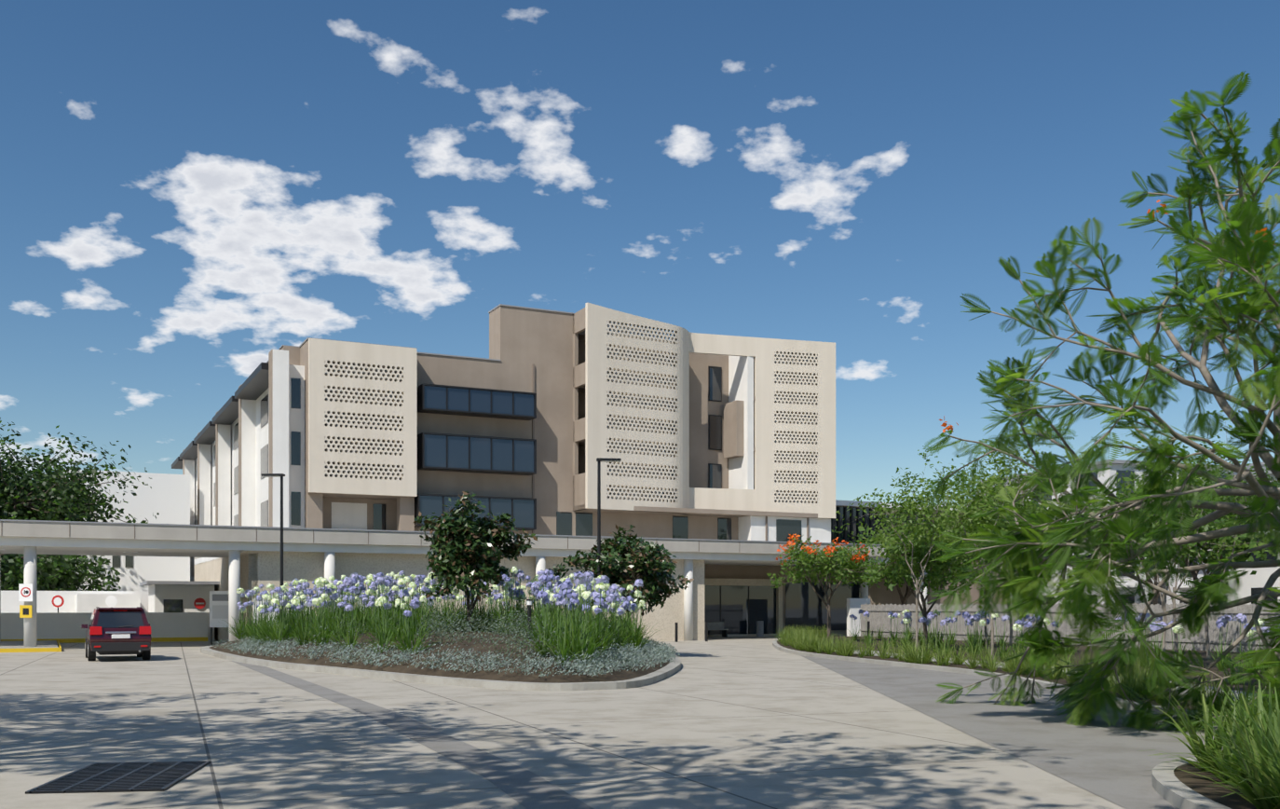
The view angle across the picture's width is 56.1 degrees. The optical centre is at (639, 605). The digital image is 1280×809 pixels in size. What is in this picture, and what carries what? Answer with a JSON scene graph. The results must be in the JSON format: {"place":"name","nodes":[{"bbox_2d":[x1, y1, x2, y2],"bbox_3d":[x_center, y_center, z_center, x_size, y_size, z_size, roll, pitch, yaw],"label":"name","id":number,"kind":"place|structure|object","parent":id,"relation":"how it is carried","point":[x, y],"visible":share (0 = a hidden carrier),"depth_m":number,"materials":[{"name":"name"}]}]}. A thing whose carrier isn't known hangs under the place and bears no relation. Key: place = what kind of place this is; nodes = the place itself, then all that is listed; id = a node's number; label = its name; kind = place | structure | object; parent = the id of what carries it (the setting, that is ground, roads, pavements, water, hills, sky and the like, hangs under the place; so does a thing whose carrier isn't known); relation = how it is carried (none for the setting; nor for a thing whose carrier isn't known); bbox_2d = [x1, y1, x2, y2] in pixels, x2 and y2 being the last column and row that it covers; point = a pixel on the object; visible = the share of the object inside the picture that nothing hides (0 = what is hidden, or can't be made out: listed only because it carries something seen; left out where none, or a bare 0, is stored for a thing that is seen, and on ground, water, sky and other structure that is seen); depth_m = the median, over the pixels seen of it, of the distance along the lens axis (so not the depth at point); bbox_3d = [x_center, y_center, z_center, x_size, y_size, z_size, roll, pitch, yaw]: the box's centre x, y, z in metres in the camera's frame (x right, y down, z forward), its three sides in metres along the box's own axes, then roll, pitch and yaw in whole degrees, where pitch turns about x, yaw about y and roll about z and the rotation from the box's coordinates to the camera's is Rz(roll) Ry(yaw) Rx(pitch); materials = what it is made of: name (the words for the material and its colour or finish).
{"place":"outdoors","nodes":[
{"label":"outdoors","id":0,"kind":"place"},
{"bbox_2d":[0,634,1125,808],"bbox_3d":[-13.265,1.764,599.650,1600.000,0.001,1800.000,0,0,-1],"label":"ground","id":1,"kind":"structure","parent":0,"point":[739,722],"depth_m":15.76,"materials":[{"name":"grey concrete"}]},
{"bbox_2d":[0,511,94,590],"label":"tree","id":2,"kind":"object","parent":1,"relation":"on","point":[11,571],"visible":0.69,"depth_m":70.41,"materials":[{"name":"green plant"}]},
{"bbox_2d":[3,554,121,590],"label":"tree","id":3,"kind":"object","parent":1,"relation":"on","point":[64,578],"visible":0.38,"depth_m":78.29,"materials":[{"name":"green plant"}]},
{"bbox_2d":[0,417,159,557],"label":"tree","id":4,"kind":"object","parent":1,"relation":"on","point":[58,494],"visible":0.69,"depth_m":84.48,"materials":[{"name":"green plant"}]},
{"bbox_2d":[81,606,151,660],"bbox_3d":[-17.466,0.898,40.087,2.140,1.727,4.690,0,0,-26],"label":"car body","id":5,"kind":"object","parent":1,"relation":"on","point":[117,630],"visible":1,"depth_m":38.21,"materials":[{"name":"red metal"}]},
{"bbox_2d":[139,580,219,640],"bbox_3d":[-23.728,0.264,61.774,3.400,3.000,5.000,0,0,-26],"label":"gatehouse","id":6,"kind":"object","parent":1,"relation":"on","point":[176,596],"visible":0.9,"depth_m":60.09,"materials":[{"name":"grey paint"}]},
{"bbox_2d":[18,457,621,644],"bbox_3d":[-15.481,-1.568,46.552,36.646,6.665,9.133,0,0,37],"label":"street furniture","id":7,"kind":"object","parent":1,"relation":"on","point":[218,608],"visible":0.77,"depth_m":47.68,"materials":[{"name":"black metal"}]},
{"bbox_2d":[0,545,926,646],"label":"columns","id":8,"kind":"structure","parent":1,"relation":"on","point":[30,577],"depth_m":51.26,"materials":[{"name":"white concrete"}]},
{"bbox_2d":[0,303,1007,642],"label":"building","id":9,"kind":"structure","parent":1,"relation":"on","point":[501,430],"depth_m":75.85,"materials":[{"name":"beige paint"}]},
{"bbox_2d":[308,338,416,496],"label":"screen","id":10,"kind":"object","parent":9,"relation":"attached to","point":[321,352],"visible":1,"depth_m":72.33,"materials":[{"name":"beige metal"}]},
{"bbox_2d":[585,302,835,517],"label":"screen","id":11,"kind":"object","parent":9,"relation":"on","point":[603,386],"visible":0.96,"depth_m":81.89,"materials":[{"name":"beige metal"}]},
{"bbox_2d":[0,629,1279,808],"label":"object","id":12,"kind":"structure","parent":1,"relation":"on","point":[1116,764],"depth_m":19.11,"materials":[{"name":"concrete"}]},
{"bbox_2d":[212,566,680,676],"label":"island plants","id":13,"kind":"object","parent":12,"relation":"on","point":[576,635],"visible":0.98,"depth_m":34.86,"materials":[{"name":"green plant"}]},
{"bbox_2d":[413,490,540,631],"bbox_3d":[-5.719,-1.448,39.829,3.842,4.616,3.732,0,0,36],"label":"magnolia tree","id":14,"kind":"object","parent":12,"relation":"on","point":[462,544],"visible":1,"depth_m":38.89,"materials":[{"name":"green plant"}]},
{"bbox_2d":[548,523,694,621],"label":"magnolia tree","id":15,"kind":"object","parent":12,"relation":"on","point":[646,562],"visible":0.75,"depth_m":40.35,"materials":[{"name":"green plant"}]},
{"bbox_2d":[766,531,888,640],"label":"poinciana tree","id":16,"kind":"object","parent":12,"relation":"on","point":[829,563],"visible":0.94,"depth_m":55.66,"materials":[{"name":"green plant"}]},
{"bbox_2d":[830,445,980,650],"bbox_3d":[9.697,-2.028,42.244,5.166,7.390,5.341,0,0,-1],"label":"tree","id":17,"kind":"object","parent":12,"relation":"on","point":[911,508],"visible":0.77,"depth_m":42.49,"materials":[{"name":"green plant"}]},
{"bbox_2d":[850,516,995,648],"bbox_3d":[11.032,-0.887,45.773,5.330,5.115,5.412,0,0,-1],"label":"tree","id":18,"kind":"object","parent":12,"relation":"on","point":[897,558],"visible":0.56,"depth_m":45.65,"materials":[{"name":"green plant"}]},
{"bbox_2d":[930,462,1039,645],"bbox_3d":[13.368,-2.007,47.142,5.164,7.350,6.152,0,0,-1],"label":"tree","id":19,"kind":"object","parent":12,"relation":"on","point":[986,634],"visible":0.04,"depth_m":47.08,"materials":[{"name":"green plant"}]},
{"bbox_2d":[924,450,1055,658],"bbox_3d":[10.893,-1.603,37.896,4.213,6.538,4.439,0,0,-1],"label":"tree","id":20,"kind":"object","parent":12,"relation":"on","point":[972,509],"visible":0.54,"depth_m":37.41,"materials":[{"name":"green plant"}]},
{"bbox_2d":[923,434,1070,654],"bbox_3d":[12.015,-2.197,40.221,4.846,7.728,4.678,0,0,23],"label":"tree","id":21,"kind":"object","parent":12,"relation":"on","point":[1003,465],"visible":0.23,"depth_m":39.89,"materials":[{"name":"green plant"}]},
{"bbox_2d":[771,609,1279,808],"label":"beds","id":22,"kind":"object","parent":12,"relation":"on","point":[1250,750],"visible":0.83,"depth_m":22.27,"materials":[{"name":"green plant"}]},
{"bbox_2d":[922,70,1279,732],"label":"tree","id":23,"kind":"object","parent":12,"relation":"on","point":[1243,240],"visible":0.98,"depth_m":17.20,"materials":[{"name":"green plant"}]},
{"bbox_2d":[1068,469,1274,667],"bbox_3d":[13.485,-0.976,31.705,4.993,5.282,4.840,0,0,-1],"label":"tree","id":24,"kind":"object","parent":12,"relation":"on","point":[1183,549],"visible":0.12,"depth_m":30.91,"materials":[{"name":"green plant"}]},
{"bbox_2d":[1083,435,1267,657],"bbox_3d":[15.197,-1.580,33.943,4.897,6.496,5.883,0,0,-1],"label":"tree","id":25,"kind":"object","parent":12,"relation":"on","point":[1200,483],"visible":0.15,"depth_m":34.08,"materials":[{"name":"green plant"}]},
{"bbox_2d":[1115,404,1279,657],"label":"tree","id":26,"kind":"object","parent":12,"relation":"on","point":[1207,646],"visible":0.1,"depth_m":37.76,"materials":[{"name":"green plant"}]},
{"bbox_2d":[857,521,970,605],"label":"tree","id":27,"kind":"object","parent":1,"relation":"on","point":[908,592],"visible":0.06,"depth_m":78.78,"materials":[{"name":"green plant"}]},
{"bbox_2d":[941,496,1106,601],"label":"tree","id":28,"kind":"object","parent":1,"relation":"on","point":[981,570],"visible":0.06,"depth_m":71.03,"materials":[{"name":"green plant"}]},
{"bbox_2d":[859,601,1279,653],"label":"fence","id":29,"kind":"object","parent":1,"relation":"on","point":[878,617],"visible":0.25,"depth_m":51.59,"materials":[{"name":"white metal"}]},
{"bbox_2d":[1079,477,1265,604],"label":"tree","id":30,"kind":"object","parent":1,"relation":"on","point":[1155,600],"depth_m":80.50,"materials":[{"name":"green plant"}]},
{"bbox_2d":[1083,460,1279,601],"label":"tree","id":31,"kind":"object","parent":1,"relation":"on","point":[1246,557],"visible":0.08,"depth_m":62.13,"materials":[{"name":"green plant"}]},
{"bbox_2d":[0,0,1279,590],"label":"sky","id":32,"kind":"structure","parent":0,"point":[192,191],"materials":[{"name":"blue"}]},
{"bbox_2d":[980,459,1279,604],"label":"buildings","id":33,"kind":"structure","parent":0,"point":[1253,584],"depth_m":90.77,"materials":[{"name":"grey paint"}]},
{"bbox_2d":[1240,466,1279,560],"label":"tree","id":34,"kind":"object","parent":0,"point":[1259,543],"visible":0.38,"depth_m":27.58,"materials":[{"name":"green plant"}]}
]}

